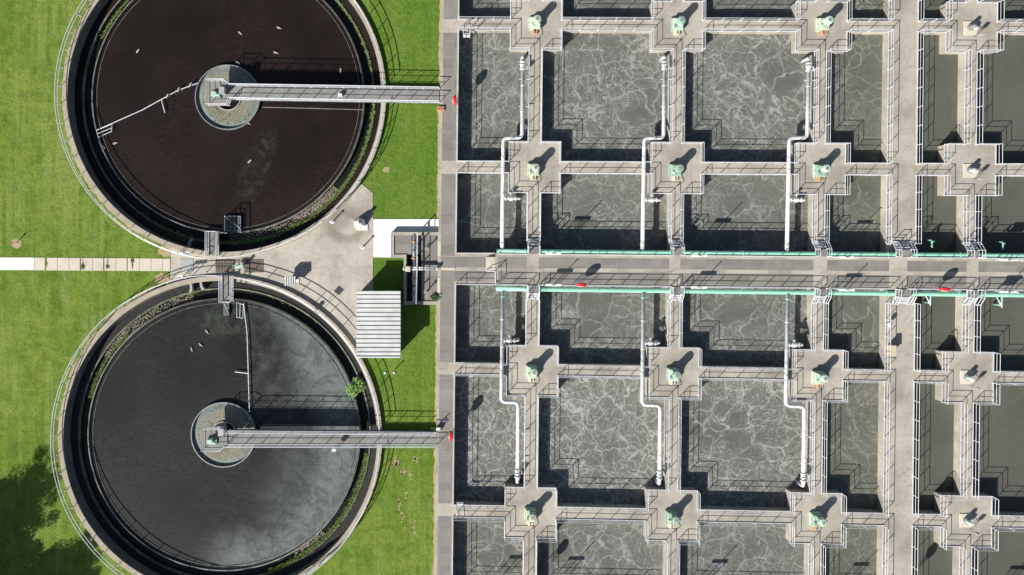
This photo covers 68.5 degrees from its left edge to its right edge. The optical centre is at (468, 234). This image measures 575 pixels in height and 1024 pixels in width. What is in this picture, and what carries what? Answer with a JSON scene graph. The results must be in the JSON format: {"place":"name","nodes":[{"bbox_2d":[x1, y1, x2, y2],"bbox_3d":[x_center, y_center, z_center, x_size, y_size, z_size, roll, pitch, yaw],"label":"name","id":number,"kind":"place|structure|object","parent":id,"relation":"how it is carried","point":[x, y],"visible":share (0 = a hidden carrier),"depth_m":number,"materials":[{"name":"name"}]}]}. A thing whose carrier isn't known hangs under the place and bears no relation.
{"place":"outdoors","nodes":[
{"label":"outdoors","id":0,"kind":"place"},
{"bbox_2d":[0,257,33,269],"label":"white path","id":1,"kind":"structure","parent":0,"point":[13,263],"depth_m":83.30,"materials":[{"name":"concrete"}]},
{"bbox_2d":[0,0,439,574],"bbox_3d":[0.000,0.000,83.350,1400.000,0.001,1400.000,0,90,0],"label":"lawn","id":2,"kind":"structure","parent":0,"point":[50,320],"depth_m":83.35,"materials":[{"name":"green plant"}]},
{"bbox_2d":[57,4,170,557],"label":"soil edging","id":3,"kind":"object","parent":2,"relation":"on","point":[162,278],"visible":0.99,"depth_m":83.34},
{"bbox_2d":[58,276,381,574],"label":"clarifier tank","id":4,"kind":"object","parent":2,"relation":"on","point":[235,416],"visible":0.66,"depth_m":84.22,"materials":[{"name":"concrete"}]},
{"bbox_2d":[50,275,379,574],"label":"curved railing","id":5,"kind":"object","parent":4,"relation":"on","point":[320,565],"visible":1,"depth_m":81.90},
{"bbox_2d":[89,299,358,568],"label":"tank water","id":6,"kind":"structure","parent":4,"relation":"in","point":[169,489],"depth_m":84.45,"materials":[{"name":"liquid"}]},
{"bbox_2d":[71,281,376,574],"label":"channel water","id":7,"kind":"structure","parent":4,"relation":"in","point":[119,541],"depth_m":84.56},
{"bbox_2d":[88,290,368,573],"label":"algae","id":8,"kind":"object","parent":7,"relation":"on","point":[320,541],"visible":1,"depth_m":84.45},
{"bbox_2d":[81,289,368,574],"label":"trough water","id":9,"kind":"structure","parent":4,"relation":"in","point":[324,335],"depth_m":84.85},
{"bbox_2d":[105,293,325,556],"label":"debris","id":10,"kind":"object","parent":9,"relation":"on","point":[296,553],"visible":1,"depth_m":84.77,"materials":[{"name":"plant"}]},
{"bbox_2d":[218,275,233,302],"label":"edge platform","id":11,"kind":"structure","parent":4,"relation":"on","point":[227,283],"depth_m":82.90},
{"bbox_2d":[233,277,380,430],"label":"curved railing","id":12,"kind":"object","parent":4,"relation":"on","point":[337,330],"visible":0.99,"depth_m":82.38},
{"bbox_2d":[201,426,437,451],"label":"access bridge","id":13,"kind":"structure","parent":4,"relation":"on","point":[259,437],"depth_m":82.67,"materials":[{"name":"grey metal"}]},
{"bbox_2d":[345,376,366,397],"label":"bush","id":14,"kind":"object","parent":4,"relation":"on","point":[355,387],"visible":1,"depth_m":83.57,"materials":[{"name":"green plant"}]},
{"bbox_2d":[62,0,385,256],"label":"clarifier tank","id":15,"kind":"object","parent":2,"relation":"on","point":[240,114],"visible":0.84,"depth_m":84.20,"materials":[{"name":"concrete"}]},
{"bbox_2d":[205,231,219,255],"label":"edge platform","id":16,"kind":"structure","parent":15,"relation":"on","point":[213,243],"depth_m":82.90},
{"bbox_2d":[54,0,384,257],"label":"curved railing","id":17,"kind":"object","parent":15,"relation":"on","point":[129,229],"visible":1,"depth_m":81.92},
{"bbox_2d":[93,0,362,231],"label":"tank water","id":18,"kind":"structure","parent":15,"relation":"in","point":[181,158],"depth_m":84.45,"materials":[{"name":"liquid"}]},
{"bbox_2d":[75,0,380,250],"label":"channel water","id":19,"kind":"structure","parent":15,"relation":"in","point":[122,203],"depth_m":84.56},
{"bbox_2d":[85,0,372,241],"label":"trough water","id":20,"kind":"structure","parent":15,"relation":"in","point":[135,202],"depth_m":84.85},
{"bbox_2d":[229,186,337,241],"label":"debris","id":21,"kind":"object","parent":20,"relation":"on","point":[312,207],"visible":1,"depth_m":84.76,"materials":[{"name":"plant"}]},
{"bbox_2d":[225,216,240,230],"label":"scum box","id":22,"kind":"object","parent":15,"relation":"attached to","point":[232,223],"visible":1,"depth_m":84.32,"materials":[{"name":"grey metal"}]},
{"bbox_2d":[100,0,375,245],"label":"algae","id":23,"kind":"object","parent":15,"relation":"in","point":[318,211],"visible":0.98,"depth_m":84.45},
{"bbox_2d":[219,103,383,257],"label":"curved railing","id":24,"kind":"object","parent":15,"relation":"on","point":[339,204],"visible":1,"depth_m":81.88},
{"bbox_2d":[205,78,439,105],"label":"access bridge","id":25,"kind":"structure","parent":15,"relation":"on","point":[350,93],"depth_m":82.67,"materials":[{"name":"grey metal"}]},
{"bbox_2d":[391,232,437,304],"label":"valve pit","id":26,"kind":"object","parent":2,"relation":"in","point":[401,245],"visible":0.85,"depth_m":82.86,"materials":[{"name":"concrete"}]},
{"bbox_2d":[411,235,416,300],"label":"process pipe","id":27,"kind":"object","parent":26,"relation":"on","point":[413,277],"visible":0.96,"depth_m":82.65,"materials":[{"name":"metal"}]},
{"bbox_2d":[432,0,440,574],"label":"soil strip","id":28,"kind":"object","parent":2,"relation":"on","point":[435,388],"visible":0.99,"depth_m":83.34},
{"bbox_2d":[434,0,1023,574],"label":"aeration basin","id":29,"kind":"object","parent":2,"relation":"on","point":[892,272],"visible":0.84,"depth_m":82.70,"materials":[{"name":"concrete"}]},
{"bbox_2d":[459,0,509,18],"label":"water","id":30,"kind":"structure","parent":29,"relation":"in","point":[488,9],"depth_m":83.95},
{"bbox_2d":[453,517,522,574],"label":"water","id":31,"kind":"structure","parent":29,"relation":"in","point":[481,546],"depth_m":83.95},
{"bbox_2d":[452,516,523,574],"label":"guard railing","id":32,"kind":"object","parent":29,"relation":"on","point":[470,517],"visible":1,"depth_m":82.12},
{"bbox_2d":[454,374,523,501],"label":"water","id":33,"kind":"structure","parent":29,"relation":"in","point":[485,445],"depth_m":83.95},
{"bbox_2d":[453,373,525,508],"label":"guard railing","id":34,"kind":"object","parent":29,"relation":"on","point":[499,375],"visible":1,"depth_m":82.11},
{"bbox_2d":[455,285,525,361],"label":"water","id":35,"kind":"structure","parent":29,"relation":"in","point":[478,318],"depth_m":83.95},
{"bbox_2d":[454,283,526,364],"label":"guard railing","id":36,"kind":"object","parent":29,"relation":"on","point":[463,363],"visible":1,"depth_m":82.11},
{"bbox_2d":[457,174,526,253],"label":"water","id":37,"kind":"structure","parent":29,"relation":"in","point":[478,210],"depth_m":83.95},
{"bbox_2d":[456,172,527,253],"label":"guard railing","id":38,"kind":"object","parent":29,"relation":"on","point":[508,192],"visible":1,"depth_m":82.11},
{"bbox_2d":[458,33,527,160],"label":"water","id":39,"kind":"structure","parent":29,"relation":"in","point":[489,93],"depth_m":83.95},
{"bbox_2d":[457,27,529,161],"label":"guard railing","id":40,"kind":"object","parent":29,"relation":"on","point":[515,48],"visible":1,"depth_m":82.11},
{"bbox_2d":[524,507,537,528],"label":"surface mixer","id":41,"kind":"object","parent":29,"relation":"on","point":[530,516],"visible":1,"depth_m":82.01,"materials":[{"name":"green paint"}]},
{"bbox_2d":[536,518,662,574],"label":"water","id":42,"kind":"structure","parent":29,"relation":"in","point":[581,547],"depth_m":83.95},
{"bbox_2d":[537,376,663,504],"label":"water","id":43,"kind":"structure","parent":29,"relation":"in","point":[597,440],"depth_m":83.95,"materials":[{"name":"liquid"}]},
{"bbox_2d":[535,518,667,574],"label":"guard railing","id":44,"kind":"object","parent":29,"relation":"on","point":[665,560],"visible":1,"depth_m":82.13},
{"bbox_2d":[540,286,665,363],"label":"water","id":45,"kind":"structure","parent":29,"relation":"in","point":[590,327],"depth_m":83.95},
{"bbox_2d":[536,375,669,511],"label":"guard railing","id":46,"kind":"object","parent":29,"relation":"on","point":[648,397],"visible":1,"depth_m":82.12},
{"bbox_2d":[540,174,666,254],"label":"water","id":47,"kind":"structure","parent":29,"relation":"in","point":[591,211],"depth_m":83.95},
{"bbox_2d":[541,33,667,161],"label":"water","id":48,"kind":"structure","parent":29,"relation":"in","point":[601,96],"depth_m":83.95,"materials":[{"name":"liquid"}]},
{"bbox_2d":[538,298,670,367],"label":"guard railing","id":49,"kind":"object","parent":29,"relation":"on","point":[650,348],"visible":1,"depth_m":82.12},
{"bbox_2d":[539,172,671,241],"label":"guard railing","id":50,"kind":"object","parent":29,"relation":"on","point":[670,215],"visible":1,"depth_m":82.12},
{"bbox_2d":[540,28,673,162],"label":"guard railing","id":51,"kind":"object","parent":29,"relation":"on","point":[670,124],"visible":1,"depth_m":82.12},
{"bbox_2d":[542,0,672,20],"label":"guard railing","id":52,"kind":"object","parent":29,"relation":"on","point":[597,18],"visible":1,"depth_m":82.12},
{"bbox_2d":[562,0,668,20],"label":"water","id":53,"kind":"structure","parent":29,"relation":"in","point":[600,8],"depth_m":83.95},
{"bbox_2d":[640,291,666,484],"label":"air pipe","id":54,"kind":"object","parent":29,"relation":"attached to","point":[659,471],"visible":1,"depth_m":82.10,"materials":[{"name":"white metal"}]},
{"bbox_2d":[665,510,680,531],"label":"surface mixer","id":55,"kind":"object","parent":29,"relation":"on","point":[672,518],"visible":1,"depth_m":82.00,"materials":[{"name":"green paint"}]},
{"bbox_2d":[666,367,681,388],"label":"surface mixer","id":56,"kind":"object","parent":29,"relation":"on","point":[673,375],"visible":1,"depth_m":82.00,"materials":[{"name":"green paint"}]},
{"bbox_2d":[669,164,684,184],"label":"surface mixer","id":57,"kind":"object","parent":29,"relation":"on","point":[675,171],"visible":1,"depth_m":81.98,"materials":[{"name":"green paint"}]},
{"bbox_2d":[671,16,685,40],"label":"surface mixer","id":58,"kind":"object","parent":29,"relation":"on","point":[677,25],"visible":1,"depth_m":81.98,"materials":[{"name":"green paint"}]},
{"bbox_2d":[676,521,803,574],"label":"water","id":59,"kind":"structure","parent":29,"relation":"in","point":[729,549],"depth_m":83.95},
{"bbox_2d":[678,378,805,506],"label":"water","id":60,"kind":"structure","parent":29,"relation":"in","point":[740,443],"depth_m":83.95,"materials":[{"name":"liquid"}]},
{"bbox_2d":[680,287,806,365],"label":"water","id":61,"kind":"structure","parent":29,"relation":"in","point":[736,329],"depth_m":83.95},
{"bbox_2d":[680,175,807,255],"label":"water","id":62,"kind":"structure","parent":29,"relation":"in","point":[735,212],"depth_m":83.95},
{"bbox_2d":[676,521,813,574],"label":"guard railing","id":63,"kind":"object","parent":29,"relation":"on","point":[678,544],"visible":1,"depth_m":82.12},
{"bbox_2d":[681,34,809,162],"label":"water","id":64,"kind":"structure","parent":29,"relation":"in","point":[744,97],"depth_m":83.95,"materials":[{"name":"liquid"}]},
{"bbox_2d":[677,377,814,514],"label":"guard railing","id":65,"kind":"object","parent":29,"relation":"on","point":[736,379],"visible":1,"depth_m":82.15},
{"bbox_2d":[685,0,809,19],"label":"water","id":66,"kind":"structure","parent":29,"relation":"in","point":[741,9],"depth_m":83.95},
{"bbox_2d":[679,300,816,369],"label":"guard railing","id":67,"kind":"object","parent":29,"relation":"on","point":[711,367],"visible":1,"depth_m":82.12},
{"bbox_2d":[680,173,817,242],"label":"guard railing","id":68,"kind":"object","parent":29,"relation":"on","point":[700,193],"visible":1,"depth_m":82.13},
{"bbox_2d":[681,28,818,163],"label":"guard railing","id":69,"kind":"object","parent":29,"relation":"on","point":[702,49],"visible":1,"depth_m":82.12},
{"bbox_2d":[683,0,817,21],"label":"guard railing","id":70,"kind":"object","parent":29,"relation":"on","point":[796,19],"visible":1,"depth_m":82.61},
{"bbox_2d":[496,286,1023,296],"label":"header pipe","id":71,"kind":"object","parent":29,"relation":"attached to","point":[724,291],"visible":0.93,"depth_m":82.18,"materials":[{"name":"metal"}]},
{"bbox_2d":[500,290,525,483],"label":"air pipe","id":72,"kind":"object","parent":71,"relation":"attached to","point":[518,470],"visible":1,"depth_m":82.11,"materials":[{"name":"white metal"}]},
{"bbox_2d":[497,248,1023,256],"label":"header pipe","id":73,"kind":"object","parent":29,"relation":"attached to","point":[757,253],"visible":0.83,"depth_m":81.98,"materials":[{"name":"metal"}]},
{"bbox_2d":[499,55,530,248],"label":"air pipe","id":74,"kind":"object","parent":73,"relation":"attached to","point":[504,198],"visible":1,"depth_m":82.10,"materials":[{"name":"white metal"}]},
{"bbox_2d":[640,55,671,249],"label":"air pipe","id":75,"kind":"object","parent":73,"relation":"attached to","point":[664,65],"visible":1,"depth_m":82.10,"materials":[{"name":"white metal"}]},
{"bbox_2d":[784,57,815,250],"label":"air pipe","id":76,"kind":"object","parent":73,"relation":"attached to","point":[808,80],"visible":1,"depth_m":82.11,"materials":[{"name":"white metal"}]},
{"bbox_2d":[784,293,811,486],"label":"air pipe","id":77,"kind":"object","parent":29,"relation":"attached to","point":[803,473],"visible":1,"depth_m":82.11,"materials":[{"name":"white metal"}]},
{"bbox_2d":[809,512,827,533],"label":"surface mixer","id":78,"kind":"object","parent":29,"relation":"on","point":[817,520],"visible":1,"depth_m":82.01,"materials":[{"name":"green paint"}]},
{"bbox_2d":[811,371,829,392],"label":"surface mixer","id":79,"kind":"object","parent":29,"relation":"on","point":[818,378],"visible":1,"depth_m":81.98,"materials":[{"name":"green paint"}]},
{"bbox_2d":[813,164,830,186],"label":"surface mixer","id":80,"kind":"object","parent":29,"relation":"on","point":[820,171],"visible":1,"depth_m":81.99,"materials":[{"name":"green paint"}]},
{"bbox_2d":[816,16,833,40],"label":"surface mixer","id":81,"kind":"object","parent":29,"relation":"on","point":[823,26],"visible":1,"depth_m":81.98,"materials":[{"name":"green paint"}]},
{"bbox_2d":[820,525,876,574],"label":"water","id":82,"kind":"structure","parent":29,"relation":"in","point":[857,555],"depth_m":83.95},
{"bbox_2d":[821,380,878,508],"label":"water","id":83,"kind":"structure","parent":29,"relation":"in","point":[850,429],"depth_m":83.95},
{"bbox_2d":[824,288,879,367],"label":"water","id":84,"kind":"structure","parent":29,"relation":"in","point":[853,330],"depth_m":83.95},
{"bbox_2d":[824,176,880,256],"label":"water","id":85,"kind":"structure","parent":29,"relation":"in","point":[855,214],"depth_m":83.95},
{"bbox_2d":[825,34,882,162],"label":"water","id":86,"kind":"structure","parent":29,"relation":"in","point":[854,75],"depth_m":83.95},
{"bbox_2d":[820,524,888,574],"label":"guard railing","id":87,"kind":"object","parent":29,"relation":"on","point":[845,547],"visible":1,"depth_m":82.14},
{"bbox_2d":[821,380,889,516],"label":"guard railing","id":88,"kind":"object","parent":29,"relation":"on","point":[843,401],"visible":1,"depth_m":82.12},
{"bbox_2d":[828,0,882,21],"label":"water","id":89,"kind":"structure","parent":29,"relation":"in","point":[866,8],"depth_m":83.95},
{"bbox_2d":[823,302,890,371],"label":"guard railing","id":90,"kind":"object","parent":29,"relation":"on","point":[885,353],"visible":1,"depth_m":82.15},
{"bbox_2d":[824,174,892,243],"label":"guard railing","id":91,"kind":"object","parent":29,"relation":"on","point":[825,210],"visible":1,"depth_m":82.12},
{"bbox_2d":[825,29,893,163],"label":"guard railing","id":92,"kind":"object","parent":29,"relation":"on","point":[831,51],"visible":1,"depth_m":82.15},
{"bbox_2d":[827,0,894,21],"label":"guard railing","id":93,"kind":"object","parent":29,"relation":"on","point":[888,18],"visible":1,"depth_m":82.14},
{"bbox_2d":[891,289,916,304],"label":"crossover steps","id":94,"kind":"structure","parent":29,"relation":"on","point":[902,292],"depth_m":81.91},
{"bbox_2d":[892,241,916,256],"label":"crossover steps","id":95,"kind":"structure","parent":29,"relation":"on","point":[900,252],"depth_m":81.91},
{"bbox_2d":[911,526,951,574],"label":"water","id":96,"kind":"structure","parent":29,"relation":"in","point":[932,556],"depth_m":83.95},
{"bbox_2d":[912,382,953,509],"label":"water","id":97,"kind":"structure","parent":29,"relation":"in","point":[933,452],"depth_m":83.95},
{"bbox_2d":[915,290,954,368],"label":"water","id":98,"kind":"structure","parent":29,"relation":"in","point":[938,324],"depth_m":83.95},
{"bbox_2d":[915,176,955,252],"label":"water","id":99,"kind":"structure","parent":29,"relation":"in","point":[939,220],"depth_m":83.95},
{"bbox_2d":[916,35,957,162],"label":"water","id":100,"kind":"structure","parent":29,"relation":"in","point":[937,100],"depth_m":83.95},
{"bbox_2d":[911,525,965,574],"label":"guard railing","id":101,"kind":"object","parent":29,"relation":"on","point":[940,528],"visible":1,"depth_m":82.61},
{"bbox_2d":[919,0,958,20],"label":"water","id":102,"kind":"structure","parent":29,"relation":"in","point":[928,8],"depth_m":83.95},
{"bbox_2d":[912,381,967,517],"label":"guard railing","id":103,"kind":"object","parent":29,"relation":"on","point":[953,403],"visible":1,"depth_m":82.14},
{"bbox_2d":[913,303,968,372],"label":"guard railing","id":104,"kind":"object","parent":29,"relation":"on","point":[965,336],"visible":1,"depth_m":82.12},
{"bbox_2d":[915,174,969,244],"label":"guard railing","id":105,"kind":"object","parent":29,"relation":"on","point":[916,209],"visible":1,"depth_m":82.30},
{"bbox_2d":[916,29,971,164],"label":"guard railing","id":106,"kind":"object","parent":29,"relation":"on","point":[952,50],"visible":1,"depth_m":82.12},
{"bbox_2d":[970,527,1023,574],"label":"guard railing","id":107,"kind":"object","parent":29,"relation":"on","point":[991,544],"visible":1,"depth_m":82.14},
{"bbox_2d":[971,382,1023,519],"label":"guard railing","id":108,"kind":"object","parent":29,"relation":"on","point":[992,499],"visible":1,"depth_m":82.21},
{"bbox_2d":[972,383,1023,511],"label":"water","id":109,"kind":"structure","parent":29,"relation":"in","point":[998,453],"depth_m":83.95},
{"bbox_2d":[972,527,1023,574],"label":"water","id":110,"kind":"structure","parent":29,"relation":"in","point":[1007,558],"depth_m":83.95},
{"bbox_2d":[973,304,1023,373],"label":"guard railing","id":111,"kind":"object","parent":29,"relation":"on","point":[1007,372],"visible":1,"depth_m":82.12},
{"bbox_2d":[974,177,1023,257],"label":"water","id":112,"kind":"structure","parent":29,"relation":"in","point":[1003,217],"depth_m":83.95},
{"bbox_2d":[974,290,1023,369],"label":"water","id":113,"kind":"structure","parent":29,"relation":"in","point":[1002,331],"depth_m":83.95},
{"bbox_2d":[974,175,1023,244],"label":"guard railing","id":114,"kind":"object","parent":29,"relation":"on","point":[975,211],"visible":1,"depth_m":82.12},
{"bbox_2d":[975,29,1023,164],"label":"guard railing","id":115,"kind":"object","parent":29,"relation":"on","point":[979,125],"visible":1,"depth_m":82.14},
{"bbox_2d":[976,35,1023,163],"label":"water","id":116,"kind":"structure","parent":29,"relation":"in","point":[1000,99],"depth_m":83.95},
{"bbox_2d":[978,0,1023,20],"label":"water","id":117,"kind":"structure","parent":29,"relation":"in","point":[1014,9],"depth_m":83.95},
{"bbox_2d":[167,183,372,347],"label":"yard pavement","id":118,"kind":"structure","parent":0,"point":[328,264],"depth_m":83.30,"materials":[{"name":"concrete"}]},
{"bbox_2d":[215,259,234,271],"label":"floor grate","id":119,"kind":"object","parent":118,"relation":"on","point":[223,265],"visible":1,"depth_m":83.25,"materials":[{"name":"metal"}]},
{"bbox_2d":[245,259,262,271],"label":"floor grate","id":120,"kind":"object","parent":118,"relation":"on","point":[253,265],"visible":1,"depth_m":83.25,"materials":[{"name":"metal"}]},
{"bbox_2d":[356,290,400,357],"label":"shed","id":121,"kind":"structure","parent":118,"relation":"on","point":[378,323],"depth_m":80.75,"materials":[{"name":"metal"}]},
{"bbox_2d":[373,219,438,257],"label":"white pavement","id":122,"kind":"structure","parent":0,"point":[383,229],"depth_m":83.29,"materials":[{"name":"concrete"}]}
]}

